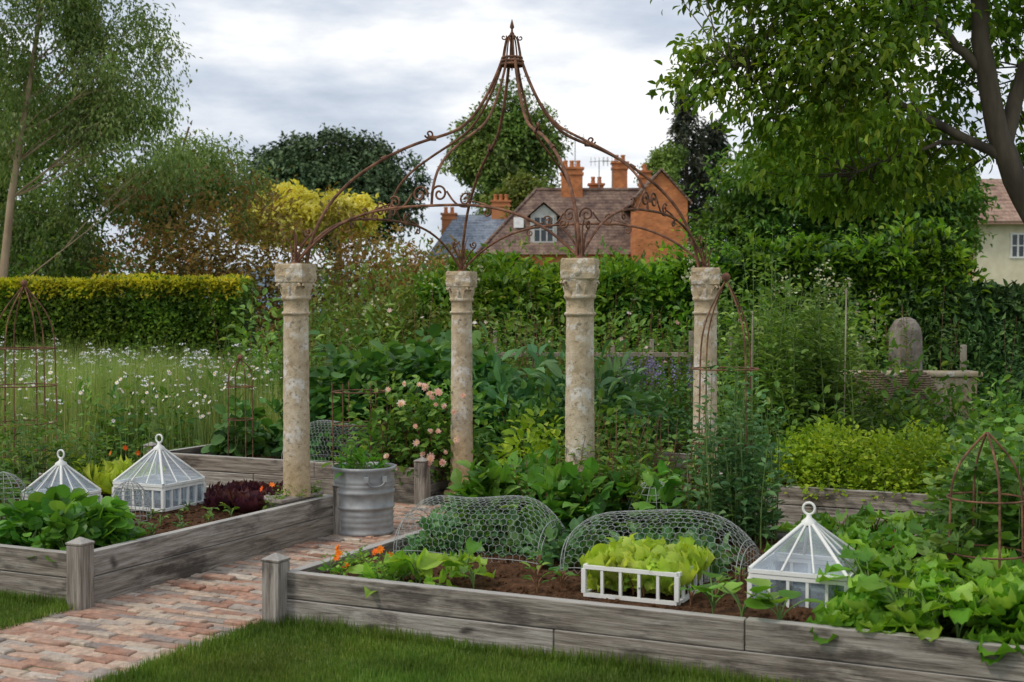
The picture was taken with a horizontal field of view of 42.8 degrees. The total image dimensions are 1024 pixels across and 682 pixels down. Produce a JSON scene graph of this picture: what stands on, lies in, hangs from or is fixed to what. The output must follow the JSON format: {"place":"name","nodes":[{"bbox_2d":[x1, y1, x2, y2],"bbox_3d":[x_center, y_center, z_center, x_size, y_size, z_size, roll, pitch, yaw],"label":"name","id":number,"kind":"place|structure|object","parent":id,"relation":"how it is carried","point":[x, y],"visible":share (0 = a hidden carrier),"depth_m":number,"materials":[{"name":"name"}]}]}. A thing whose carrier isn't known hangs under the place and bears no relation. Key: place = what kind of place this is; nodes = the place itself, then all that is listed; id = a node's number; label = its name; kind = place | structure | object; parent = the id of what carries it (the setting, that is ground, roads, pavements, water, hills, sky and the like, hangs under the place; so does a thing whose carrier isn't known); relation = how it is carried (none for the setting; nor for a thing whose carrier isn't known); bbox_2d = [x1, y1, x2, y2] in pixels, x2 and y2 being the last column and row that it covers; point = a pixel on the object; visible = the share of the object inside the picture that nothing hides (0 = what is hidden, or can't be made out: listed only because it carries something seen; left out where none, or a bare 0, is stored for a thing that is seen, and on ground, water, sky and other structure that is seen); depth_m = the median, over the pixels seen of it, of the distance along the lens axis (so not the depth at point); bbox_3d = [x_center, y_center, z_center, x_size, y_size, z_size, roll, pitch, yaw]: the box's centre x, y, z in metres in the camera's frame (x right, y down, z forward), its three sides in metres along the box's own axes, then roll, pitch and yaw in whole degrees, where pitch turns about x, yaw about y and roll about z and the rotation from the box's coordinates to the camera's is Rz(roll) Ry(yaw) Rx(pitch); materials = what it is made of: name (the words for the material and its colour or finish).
{"place":"outdoors","nodes":[
{"label":"outdoors","id":0,"kind":"place"},
{"bbox_2d":[0,336,325,473],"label":"meadow grass","id":1,"kind":"structure","parent":0,"point":[80,371],"depth_m":14.35,"materials":[{"name":"plant"}]},
{"bbox_2d":[204,441,357,462],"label":"bed soil","id":2,"kind":"structure","parent":0,"point":[259,456],"depth_m":12.21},
{"bbox_2d":[226,354,253,457],"bbox_3d":[-2.500,0.610,12.019,0.252,0.980,0.252,0,1,0],"label":"iron plant support","id":3,"kind":"object","parent":2,"relation":"on","point":[240,357],"visible":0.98,"depth_m":11.98,"materials":[{"name":"metal"}]},
{"bbox_2d":[282,420,392,461],"bbox_3d":[-1.517,0.893,11.544,1.005,0.379,0.430,1,2,26],"label":"wire cloche","id":4,"kind":"object","parent":2,"relation":"on","point":[321,421],"visible":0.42,"depth_m":11.51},
{"bbox_2d":[201,321,510,461],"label":"squash plants","id":5,"kind":"object","parent":2,"relation":"on","point":[346,367],"visible":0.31,"depth_m":12.35,"materials":[{"name":"green plant"}]},
{"bbox_2d":[331,381,387,461],"bbox_3d":[-1.320,0.748,11.322,0.491,0.780,0.469,0,1,0],"label":"iron ring plant support","id":6,"kind":"object","parent":2,"relation":"on","point":[349,389],"visible":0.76,"depth_m":11.31,"materials":[{"name":"metal"}]},
{"bbox_2d":[335,363,498,484],"bbox_3d":[-0.802,0.706,11.357,1.388,1.048,1.122,0,1,0],"label":"pink rose bush","id":7,"kind":"object","parent":2,"relation":"on","point":[405,452],"visible":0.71,"depth_m":11.14,"materials":[{"name":"green plant"}]},
{"bbox_2d":[260,491,323,510],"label":"stone slab","id":8,"kind":"structure","parent":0,"point":[285,500],"depth_m":9.00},
{"bbox_2d":[0,588,822,681],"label":"lawn","id":9,"kind":"structure","parent":0,"point":[301,650],"depth_m":5.92,"materials":[{"name":"green plant"}]},
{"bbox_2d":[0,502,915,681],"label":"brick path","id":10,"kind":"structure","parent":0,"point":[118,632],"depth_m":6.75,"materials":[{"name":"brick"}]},
{"bbox_2d":[332,462,395,536],"bbox_3d":[-1.071,1.142,9.453,0.467,0.485,0.511,0,1,0],"label":"galvanised tub","id":11,"kind":"object","parent":10,"relation":"on","point":[367,503],"visible":0.87,"depth_m":9.26,"materials":[{"name":"metal"}]},
{"bbox_2d":[315,426,397,479],"bbox_3d":[-1.109,0.803,9.460,0.521,0.364,0.479,-1,2,-39],"label":"potted plant","id":12,"kind":"object","parent":11,"relation":"on","point":[360,457],"visible":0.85,"depth_m":9.44,"materials":[{"name":"green plant"}]},
{"bbox_2d":[444,271,476,500],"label":"stone column","id":13,"kind":"structure","parent":10,"relation":"on","point":[461,286],"depth_m":10.96,"materials":[{"name":"stone"}]},
{"bbox_2d":[287,20,713,270],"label":"wrought iron dome","id":14,"kind":"structure","parent":13,"relation":"on","point":[512,60],"depth_m":9.44,"materials":[{"name":"metal"}]},
{"bbox_2d":[0,0,1023,277],"label":"sky","id":15,"kind":"structure","parent":0,"point":[402,70],"materials":[{"name":"white"}]},
{"bbox_2d":[6,316,1018,626],"bbox_3d":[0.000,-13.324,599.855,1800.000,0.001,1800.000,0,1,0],"label":"ground","id":16,"kind":"structure","parent":0,"point":[432,504],"depth_m":11.16,"materials":[{"name":"soil"}]},
{"bbox_2d":[0,51,139,295],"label":"ash tree","id":17,"kind":"object","parent":16,"relation":"on","point":[54,148],"visible":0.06,"depth_m":30.46,"materials":[{"name":"green plant"}]},
{"bbox_2d":[0,0,209,297],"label":"birch tree","id":18,"kind":"object","parent":16,"relation":"on","point":[91,110],"visible":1,"depth_m":24.56,"materials":[{"name":"green plant"}]},
{"bbox_2d":[0,271,257,373],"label":"clipped hedge","id":19,"kind":"object","parent":16,"relation":"on","point":[76,308],"visible":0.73,"depth_m":22.01,"materials":[{"name":"green plant"}]},
{"bbox_2d":[0,121,280,277],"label":"tree","id":20,"kind":"object","parent":16,"relation":"on","point":[28,214],"visible":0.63,"depth_m":27.47,"materials":[{"name":"green plant"}]},
{"bbox_2d":[0,336,282,446],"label":"cow parsley","id":21,"kind":"object","parent":16,"relation":"on","point":[107,355],"visible":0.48,"depth_m":15.13,"materials":[{"name":"white plant"}]},
{"bbox_2d":[0,348,320,460],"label":"oxeye daisies","id":22,"kind":"object","parent":16,"relation":"on","point":[156,396],"visible":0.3,"depth_m":13.33,"materials":[{"name":"white plant"}]},
{"bbox_2d":[0,472,341,610],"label":"raised bed","id":23,"kind":"object","parent":16,"relation":"on","point":[81,573],"visible":0.59,"depth_m":7.68,"materials":[{"name":"grey wood"}]},
{"bbox_2d":[0,480,259,548],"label":"bed soil","id":24,"kind":"structure","parent":23,"relation":"in","point":[194,514],"depth_m":8.86,"materials":[{"name":"soil"}]},
{"bbox_2d":[0,280,57,473],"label":"iron plant support","id":25,"kind":"object","parent":24,"relation":"on","point":[24,283],"visible":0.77,"depth_m":10.52,"materials":[{"name":"metal"}]},
{"bbox_2d":[19,449,101,501],"bbox_3d":[-3.100,0.960,8.977,0.386,0.433,0.386,1,2,25],"label":"glass cloche","id":26,"kind":"object","parent":24,"relation":"on","point":[60,465],"visible":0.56,"depth_m":8.96,"materials":[{"name":"white paint"}]},
{"bbox_2d":[0,484,149,561],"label":"strawberry plants","id":27,"kind":"object","parent":24,"relation":"on","point":[59,516],"visible":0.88,"depth_m":7.54,"materials":[{"name":"green plant"}]},
{"bbox_2d":[0,391,157,505],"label":"sweet pea plants","id":28,"kind":"object","parent":24,"relation":"on","point":[28,472],"visible":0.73,"depth_m":9.74,"materials":[{"name":"green plant"}]},
{"bbox_2d":[72,453,166,496],"bbox_3d":[-2.857,0.989,9.695,0.619,0.295,0.747,-1,2,-42],"label":"lettuce","id":29,"kind":"object","parent":24,"relation":"on","point":[108,475],"visible":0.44,"depth_m":9.52,"materials":[{"name":"green plant"}]},
{"bbox_2d":[111,480,151,523],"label":"wire dome cloche","id":30,"kind":"object","parent":24,"relation":"on","point":[140,494],"visible":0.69,"depth_m":8.52,"materials":[{"name":"metal"}]},
{"bbox_2d":[112,434,205,511],"bbox_3d":[-2.470,0.901,9.145,0.456,0.503,0.456,1,2,25],"label":"glass cloche","id":31,"kind":"object","parent":24,"relation":"on","point":[184,482],"visible":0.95,"depth_m":9.11,"materials":[{"name":"white paint"}]},
{"bbox_2d":[108,444,325,535],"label":"marigold plants","id":32,"kind":"object","parent":24,"relation":"on","point":[206,516],"visible":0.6,"depth_m":8.67,"materials":[{"name":"green plant"}]},
{"bbox_2d":[203,479,282,512],"bbox_3d":[-1.838,1.087,9.234,0.713,0.168,0.954,0,1,0],"label":"purple lettuce","id":33,"kind":"object","parent":24,"relation":"on","point":[244,496],"visible":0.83,"depth_m":9.01,"materials":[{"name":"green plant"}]},
{"bbox_2d":[0,321,344,461],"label":"meadow wildflowers","id":34,"kind":"object","parent":16,"relation":"on","point":[119,407],"visible":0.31,"depth_m":13.57,"materials":[{"name":"green plant"}]},
{"bbox_2d":[87,120,487,361],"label":"bronze shrubs","id":35,"kind":"object","parent":16,"relation":"on","point":[193,260],"visible":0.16,"depth_m":25.59,"materials":[{"name":"green plant"}]},
{"bbox_2d":[274,263,316,496],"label":"stone column","id":36,"kind":"structure","parent":16,"relation":"on","point":[295,283],"depth_m":9.09,"materials":[{"name":"stone"}]},
{"bbox_2d":[221,179,385,262],"bbox_3d":[-5.236,-1.650,33.008,4.403,4.900,2.563,0,1,0],"label":"golden tree","id":37,"kind":"object","parent":16,"relation":"on","point":[310,210],"visible":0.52,"depth_m":32.41,"materials":[{"name":"yellow plant"}]},
{"bbox_2d":[143,442,488,504],"bbox_3d":[-1.581,1.141,12.484,2.992,0.435,2.280,1,2,25],"label":"raised bed","id":38,"kind":"object","parent":16,"relation":"on","point":[410,489],"visible":0.34,"depth_m":11.58,"materials":[{"name":"grey wood"}]},
{"bbox_2d":[230,123,432,323],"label":"oak tree","id":39,"kind":"object","parent":16,"relation":"on","point":[330,163],"visible":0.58,"depth_m":87.56,"materials":[{"name":"green plant"}]},
{"bbox_2d":[0,187,733,343],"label":"background shrubs","id":40,"kind":"object","parent":16,"relation":"on","point":[20,274],"visible":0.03,"depth_m":27.33,"materials":[{"name":"green plant"}]},
{"bbox_2d":[266,238,555,376],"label":"mixed shrubs","id":41,"kind":"object","parent":16,"relation":"on","point":[406,313],"visible":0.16,"depth_m":17.53,"materials":[{"name":"green plant"}]},
{"bbox_2d":[437,74,573,213],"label":"lime tree","id":42,"kind":"object","parent":16,"relation":"on","point":[518,146],"visible":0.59,"depth_m":100.21,"materials":[{"name":"green plant"}]},
{"bbox_2d":[469,169,554,217],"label":"yew tree","id":43,"kind":"object","parent":16,"relation":"on","point":[518,189],"visible":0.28,"depth_m":94.49,"materials":[{"name":"green plant"}]},
{"bbox_2d":[214,261,907,432],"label":"border shrubs","id":44,"kind":"object","parent":16,"relation":"on","point":[326,317],"visible":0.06,"depth_m":15.32,"materials":[{"name":"green plant"}]},
{"bbox_2d":[314,237,892,342],"bbox_3d":[1.116,-0.595,16.515,7.300,1.441,0.535,0,1,3],"label":"viburnum blossom","id":45,"kind":"object","parent":44,"relation":"attached to","point":[682,277],"visible":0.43,"depth_m":16.48,"materials":[{"name":"beige plant"}]},
{"bbox_2d":[450,337,672,465],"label":"artichoke plants","id":46,"kind":"object","parent":16,"relation":"on","point":[610,380],"visible":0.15,"depth_m":12.11,"materials":[{"name":"green plant"}]},
{"bbox_2d":[404,248,749,386],"bbox_3d":[1.010,-0.003,18.011,5.172,2.575,2.284,0,1,0],"label":"garden hedge","id":47,"kind":"object","parent":16,"relation":"on","point":[615,274],"visible":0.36,"depth_m":17.37,"materials":[{"name":"green plant"}]},
{"bbox_2d":[560,258,599,478],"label":"stone column","id":48,"kind":"structure","parent":16,"relation":"on","point":[579,277],"depth_m":8.10,"materials":[{"name":"stone"}]},
{"bbox_2d":[473,305,719,467],"bbox_3d":[0.757,0.487,12.658,2.960,1.667,3.239,0,1,0],"label":"rose bush","id":49,"kind":"object","parent":16,"relation":"on","point":[550,407],"visible":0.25,"depth_m":11.74,"materials":[{"name":"green plant"}]},
{"bbox_2d":[206,276,1019,426],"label":"tall perennials","id":50,"kind":"object","parent":16,"relation":"on","point":[651,337],"visible":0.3,"depth_m":14.52,"materials":[{"name":"green plant"}]},
{"bbox_2d":[261,519,1023,681],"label":"raised bed","id":51,"kind":"object","parent":16,"relation":"on","point":[777,649],"visible":0.48,"depth_m":5.88,"materials":[{"name":"grey wood"}]},
{"bbox_2d":[319,529,976,638],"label":"bed soil","id":52,"kind":"structure","parent":51,"relation":"in","point":[508,577],"depth_m":6.59,"materials":[{"name":"soil"}]},
{"bbox_2d":[317,544,412,581],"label":"marigold plants","id":53,"kind":"object","parent":52,"relation":"on","point":[379,565],"visible":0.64,"depth_m":6.75,"materials":[{"name":"green plant"}]},
{"bbox_2d":[344,537,495,597],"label":"spinach plants","id":54,"kind":"object","parent":52,"relation":"on","point":[423,564],"visible":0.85,"depth_m":6.60,"materials":[{"name":"green plant"}]},
{"bbox_2d":[393,495,567,564],"bbox_3d":[-0.172,1.053,7.492,0.926,0.352,0.510,1,2,26],"label":"wire cloche","id":55,"kind":"object","parent":52,"relation":"on","point":[463,498],"visible":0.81,"depth_m":7.42,"materials":[{"name":"metal"}]},
{"bbox_2d":[489,409,564,489],"bbox_3d":[0.171,0.912,8.876,0.762,0.918,0.718,0,1,0],"label":"golden shrub","id":56,"kind":"object","parent":52,"relation":"on","point":[534,439],"visible":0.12,"depth_m":8.85,"materials":[{"name":"green plant"}]},
{"bbox_2d":[438,436,697,544],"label":"potato plants","id":57,"kind":"object","parent":52,"relation":"on","point":[492,478],"visible":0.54,"depth_m":7.82,"materials":[{"name":"green plant"}]},
{"bbox_2d":[402,502,745,578],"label":"brassica seedlings","id":58,"kind":"object","parent":52,"relation":"on","point":[551,550],"visible":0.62,"depth_m":7.39,"materials":[{"name":"green plant"}]},
{"bbox_2d":[495,399,753,535],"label":"plants","id":59,"kind":"object","parent":52,"relation":"on","point":[611,463],"visible":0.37,"depth_m":8.28,"materials":[{"name":"green plant"}]},
{"bbox_2d":[520,549,748,605],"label":"beetroot seedlings","id":60,"kind":"object","parent":52,"relation":"on","point":[563,578],"visible":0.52,"depth_m":6.52,"materials":[{"name":"green plant"}]},
{"bbox_2d":[581,558,709,605],"bbox_3d":[0.676,1.179,6.561,0.502,0.155,0.502,1,2,25],"label":"cloche base","id":61,"kind":"object","parent":52,"relation":"on","point":[586,592],"visible":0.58,"depth_m":6.34,"materials":[{"name":"white paint"}]},
{"bbox_2d":[579,532,714,595],"bbox_3d":[0.681,1.111,6.586,0.628,0.282,0.563,1,2,24],"label":"lettuce","id":62,"kind":"object","parent":52,"relation":"on","point":[683,555],"visible":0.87,"depth_m":6.43,"materials":[{"name":"green plant"}]},
{"bbox_2d":[623,473,684,539],"bbox_3d":[0.864,1.034,7.809,0.446,0.485,0.495,0,1,0],"label":"cabbage plant","id":63,"kind":"object","parent":52,"relation":"on","point":[635,489],"visible":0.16,"depth_m":7.78,"materials":[{"name":"green plant"}]},
{"bbox_2d":[560,509,760,581],"bbox_3d":[0.795,1.068,6.987,0.986,0.348,0.510,1,2,26],"label":"wire cloche","id":64,"kind":"object","parent":52,"relation":"on","point":[709,518],"visible":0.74,"depth_m":6.96,"materials":[{"name":"metal"}]},
{"bbox_2d":[691,273,759,528],"bbox_3d":[1.310,0.390,8.012,0.414,1.620,0.414,0,1,0],"label":"iron plant support","id":65,"kind":"object","parent":52,"relation":"on","point":[725,277],"visible":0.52,"depth_m":7.93,"materials":[{"name":"metal"}]},
{"bbox_2d":[672,356,794,549],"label":"pea plants","id":66,"kind":"object","parent":52,"relation":"on","point":[741,511],"visible":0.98,"depth_m":7.70,"materials":[{"name":"green plant"}]},
{"bbox_2d":[690,571,822,619],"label":"kohlrabi plants","id":67,"kind":"object","parent":52,"relation":"on","point":[768,599],"visible":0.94,"depth_m":5.77,"materials":[{"name":"green plant"}]},
{"bbox_2d":[747,501,856,607],"bbox_3d":[1.420,1.008,6.247,0.476,0.483,0.476,1,2,25],"label":"glass cloche","id":68,"kind":"object","parent":52,"relation":"on","point":[759,565],"visible":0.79,"depth_m":6.18,"materials":[{"name":"white paint"}]},
{"bbox_2d":[764,502,980,566],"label":"beetroot plants","id":69,"kind":"object","parent":52,"relation":"on","point":[890,532],"visible":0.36,"depth_m":7.02,"materials":[{"name":"green plant"}]},
{"bbox_2d":[804,532,1023,665],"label":"chard plants","id":70,"kind":"object","parent":52,"relation":"on","point":[934,596],"visible":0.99,"depth_m":5.56,"materials":[{"name":"green plant"}]},
{"bbox_2d":[909,374,1023,577],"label":"pea plants","id":71,"kind":"object","parent":52,"relation":"on","point":[966,534],"visible":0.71,"depth_m":6.25,"materials":[{"name":"green plant"}]},
{"bbox_2d":[946,432,1023,568],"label":"iron plant support","id":72,"kind":"object","parent":52,"relation":"on","point":[998,493],"visible":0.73,"depth_m":5.99,"materials":[{"name":"metal"}]},
{"bbox_2d":[633,140,688,191],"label":"hawthorn tree","id":73,"kind":"object","parent":16,"relation":"on","point":[669,160],"visible":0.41,"depth_m":87.15,"materials":[{"name":"green plant"}]},
{"bbox_2d":[659,93,716,256],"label":"cypress tree","id":74,"kind":"object","parent":16,"relation":"on","point":[682,130],"visible":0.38,"depth_m":89.15,"materials":[{"name":"green plant"}]},
{"bbox_2d":[689,267,721,518],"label":"stone column","id":75,"kind":"structure","parent":16,"relation":"on","point":[705,283],"depth_m":9.99,"materials":[{"name":"stone"}]},
{"bbox_2d":[647,435,764,487],"bbox_3d":[1.594,1.132,12.853,2.006,0.435,1.679,1,2,25],"label":"raised bed","id":76,"kind":"object","parent":16,"relation":"on","point":[682,456],"visible":0.03,"depth_m":12.04,"materials":[{"name":"wood"}]},
{"bbox_2d":[689,118,734,254],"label":"cypress tree","id":77,"kind":"object","parent":16,"relation":"on","point":[718,139],"visible":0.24,"depth_m":91.10,"materials":[{"name":"green plant"}]},
{"bbox_2d":[450,195,999,411],"bbox_3d":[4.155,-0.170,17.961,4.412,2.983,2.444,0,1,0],"label":"laurel hedge","id":78,"kind":"object","parent":16,"relation":"on","point":[799,253],"visible":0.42,"depth_m":17.11,"materials":[{"name":"green plant"}]},
{"bbox_2d":[485,331,966,434],"bbox_3d":[2.327,0.573,14.275,6.021,1.381,0.992,0,1,-14],"label":"timber rail fence","id":79,"kind":"object","parent":16,"relation":"on","point":[963,355],"visible":0.13,"depth_m":13.98,"materials":[{"name":"wood"}]},
{"bbox_2d":[497,333,1023,448],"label":"border perennials","id":80,"kind":"object","parent":16,"relation":"on","point":[946,400],"visible":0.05,"depth_m":13.38,"materials":[{"name":"green plant"}]},
{"bbox_2d":[751,288,846,437],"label":"bean poles","id":81,"kind":"object","parent":16,"relation":"on","point":[845,346],"visible":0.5,"depth_m":11.59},
{"bbox_2d":[718,460,942,534],"bbox_3d":[4.409,1.204,9.987,5.156,0.435,2.428,1,2,25],"label":"raised bed","id":82,"kind":"object","parent":16,"relation":"on","point":[851,502],"visible":0.13,"depth_m":9.66,"materials":[{"name":"grey wood"}]},
{"bbox_2d":[765,465,928,492],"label":"bed soil","id":83,"kind":"structure","parent":82,"relation":"in","point":[784,483],"depth_m":10.23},
{"bbox_2d":[756,363,1023,472],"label":"herb plants","id":84,"kind":"object","parent":83,"relation":"on","point":[1016,409],"visible":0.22,"depth_m":11.75,"materials":[{"name":"green plant"}]},
{"bbox_2d":[764,413,1023,505],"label":"golden oregano","id":85,"kind":"object","parent":83,"relation":"on","point":[826,457],"visible":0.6,"depth_m":9.90,"materials":[{"name":"green plant"}]},
{"bbox_2d":[645,0,1023,231],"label":"walnut tree","id":86,"kind":"object","parent":16,"relation":"on","point":[897,48],"visible":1,"depth_m":11.90,"materials":[{"name":"green plant"}]},
{"bbox_2d":[670,78,1001,256],"bbox_3d":[7.862,-2.802,31.780,7.259,7.280,5.417,-1,2,-21],"label":"holly tree","id":87,"kind":"object","parent":16,"relation":"on","point":[746,210],"visible":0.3,"depth_m":31.07,"materials":[{"name":"green plant"}]},
{"bbox_2d":[655,278,1023,417],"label":"viburnum shrubs","id":88,"kind":"object","parent":16,"relation":"on","point":[989,336],"visible":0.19,"depth_m":16.75,"materials":[{"name":"green plant"}]},
{"bbox_2d":[847,370,896,425],"bbox_3d":[3.750,0.794,13.624,0.517,0.971,0.516,0,1,0],"label":"wicker cloche","id":89,"kind":"object","parent":16,"relation":"on","point":[880,375],"visible":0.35,"depth_m":13.45,"materials":[{"name":"wicker"}]},
{"bbox_2d":[888,317,922,369],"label":"stone pillar","id":90,"kind":"structure","parent":16,"relation":"on","point":[916,350],"depth_m":14.69,"materials":[{"name":"stone"}]},
{"bbox_2d":[840,370,982,441],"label":"stone wall","id":91,"kind":"structure","parent":16,"relation":"on","point":[956,377],"depth_m":14.02,"materials":[{"name":"stone"}]},
{"bbox_2d":[892,369,937,408],"bbox_3d":[4.250,0.790,13.824,0.517,0.971,0.516,0,1,0],"label":"wicker cloche","id":92,"kind":"object","parent":16,"relation":"on","point":[929,381],"visible":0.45,"depth_m":13.65,"materials":[{"name":"wicker"}]},
{"bbox_2d":[886,156,997,259],"bbox_3d":[10.202,-1.878,32.041,3.094,5.400,3.229,-1,2,-44],"label":"holly tree","id":93,"kind":"object","parent":16,"relation":"on","point":[961,220],"visible":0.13,"depth_m":30.92,"materials":[{"name":"green plant"}]},
{"bbox_2d":[949,274,1023,424],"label":"laurel hedge","id":94,"kind":"object","parent":16,"relation":"on","point":[1010,301],"visible":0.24,"depth_m":17.36,"materials":[{"name":"green plant"}]},
{"bbox_2d":[967,179,1023,285],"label":"cream cottage","id":95,"kind":"structure","parent":16,"relation":"on","point":[1004,253],"depth_m":59.92,"materials":[{"name":"red tile"},{"name":"cream plaster"},{"name":"glass"}]},
{"bbox_2d":[492,172,687,295],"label":"walls","id":96,"kind":"structure","parent":0,"point":[658,223],"depth_m":74.36,"materials":[{"name":"brick"}]},
{"bbox_2d":[426,215,505,258],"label":"roof","id":97,"kind":"structure","parent":96,"relation":"part of","point":[481,229],"depth_m":91.78,"materials":[{"name":"tile"}]},
{"bbox_2d":[440,194,510,232],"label":"chimneys","id":98,"kind":"object","parent":97,"relation":"on","point":[447,218],"visible":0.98,"depth_m":92.91,"materials":[{"name":"brick"}]},
{"bbox_2d":[475,168,692,256],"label":"roof","id":99,"kind":"structure","parent":96,"relation":"on","point":[600,203],"depth_m":78.52,"materials":[{"name":"tile"}]},
{"bbox_2d":[527,202,559,241],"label":"dormer","id":100,"kind":"object","parent":99,"relation":"on","point":[543,209],"visible":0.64,"depth_m":77.44,"materials":[{"name":"white paint"}]},
{"bbox_2d":[559,155,651,196],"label":"chimneys","id":101,"kind":"object","parent":99,"relation":"on","point":[619,169],"visible":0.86,"depth_m":80.79,"materials":[{"name":"brick"}]},
{"bbox_2d":[661,442,692,453],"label":"bed soil","id":102,"kind":"structure","parent":0,"point":[679,447],"depth_m":12.94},
{"bbox_2d":[594,352,743,452],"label":"catmint plants","id":103,"kind":"object","parent":102,"relation":"on","point":[687,420],"visible":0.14,"depth_m":12.77,"materials":[{"name":"green plant"}]},
{"bbox_2d":[691,248,890,461],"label":"broad bean plants","id":104,"kind":"object","parent":102,"relation":"on","point":[816,367],"visible":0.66,"depth_m":11.74,"materials":[{"name":"green plant"}]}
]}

